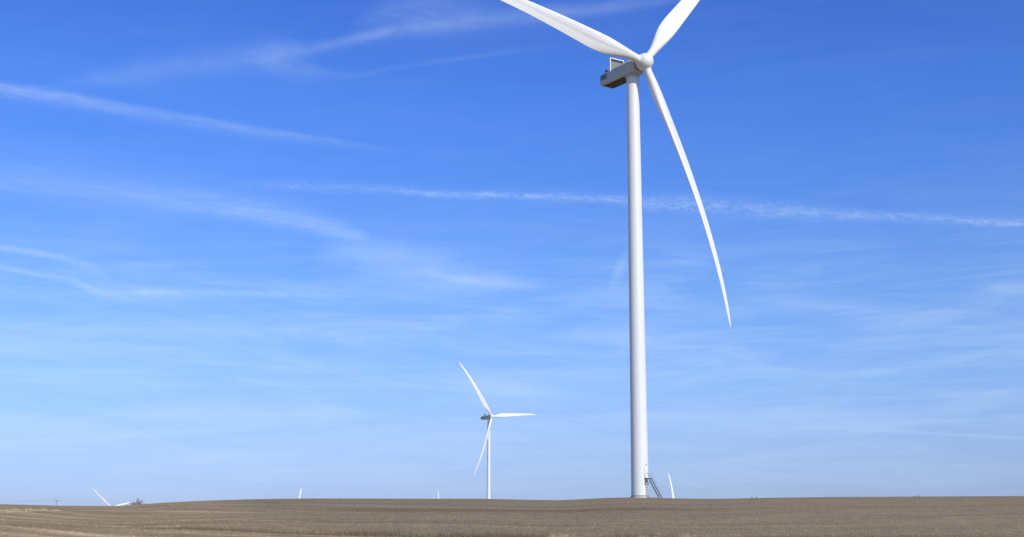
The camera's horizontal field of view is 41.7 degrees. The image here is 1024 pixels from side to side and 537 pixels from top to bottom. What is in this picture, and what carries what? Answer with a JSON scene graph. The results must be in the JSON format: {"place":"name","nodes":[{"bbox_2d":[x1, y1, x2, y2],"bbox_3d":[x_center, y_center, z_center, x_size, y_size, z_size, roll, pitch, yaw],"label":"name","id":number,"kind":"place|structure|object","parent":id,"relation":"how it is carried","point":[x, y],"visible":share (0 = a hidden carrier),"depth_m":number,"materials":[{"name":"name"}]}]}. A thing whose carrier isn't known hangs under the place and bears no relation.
{"place":"outdoors","nodes":[
{"label":"outdoors","id":0,"kind":"place"},
{"bbox_2d":[0,496,1023,536],"bbox_3d":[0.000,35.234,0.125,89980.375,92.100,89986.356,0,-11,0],"label":"ground","id":1,"kind":"structure","parent":0,"point":[380,505],"depth_m":133.69,"materials":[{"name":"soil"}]},
{"bbox_2d":[0,507,60,512],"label":"pale grass bank","id":2,"kind":"structure","parent":1,"relation":"on","point":[19,510],"depth_m":186.93,"materials":[{"name":"beige plant"}]},
{"bbox_2d":[92,488,130,505],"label":"wind turbine","id":3,"kind":"object","parent":1,"relation":"on","point":[104,500],"visible":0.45,"depth_m":3208.22,"materials":[{"name":"white metal"}]},
{"bbox_2d":[131,498,143,504],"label":"bare tree","id":4,"kind":"object","parent":1,"relation":"on","point":[134,501],"visible":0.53,"depth_m":664.27,"materials":[{"name":"grey plant"}]},
{"bbox_2d":[123,527,504,536],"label":"green grass","id":5,"kind":"structure","parent":1,"relation":"on","point":[285,532],"depth_m":81.57,"materials":[{"name":"plant"}]},
{"bbox_2d":[459,362,535,498],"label":"wind turbine","id":6,"kind":"object","parent":1,"relation":"on","point":[485,416],"visible":0.99,"depth_m":1331.14,"materials":[{"name":"white metal"}]},
{"bbox_2d":[1,504,1019,536],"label":"crop residue","id":7,"kind":"object","parent":1,"relation":"on","point":[524,528],"visible":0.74,"depth_m":101.30},
{"bbox_2d":[127,525,937,536],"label":"rusty weeds","id":8,"kind":"object","parent":1,"relation":"on","point":[390,533],"visible":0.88,"depth_m":77.76,"materials":[{"name":"brown plant"}]},
{"bbox_2d":[501,0,730,497],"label":"wind turbine","id":9,"kind":"object","parent":1,"relation":"on","point":[632,69],"visible":1,"depth_m":307.45,"materials":[{"name":"paint"}]},
{"bbox_2d":[644,467,647,477],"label":"door","id":10,"kind":"structure","parent":9,"relation":"in","point":[645,468],"depth_m":297.02,"materials":[{"name":"paint"}]},
{"bbox_2d":[668,473,673,497],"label":"wind turbine","id":11,"kind":"object","parent":1,"relation":"on","point":[671,487],"visible":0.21,"depth_m":2100.87,"materials":[{"name":"white metal"}]},
{"bbox_2d":[0,0,1023,505],"label":"sky","id":12,"kind":"structure","parent":0,"point":[250,249],"materials":[{"name":"blue"}]}
]}

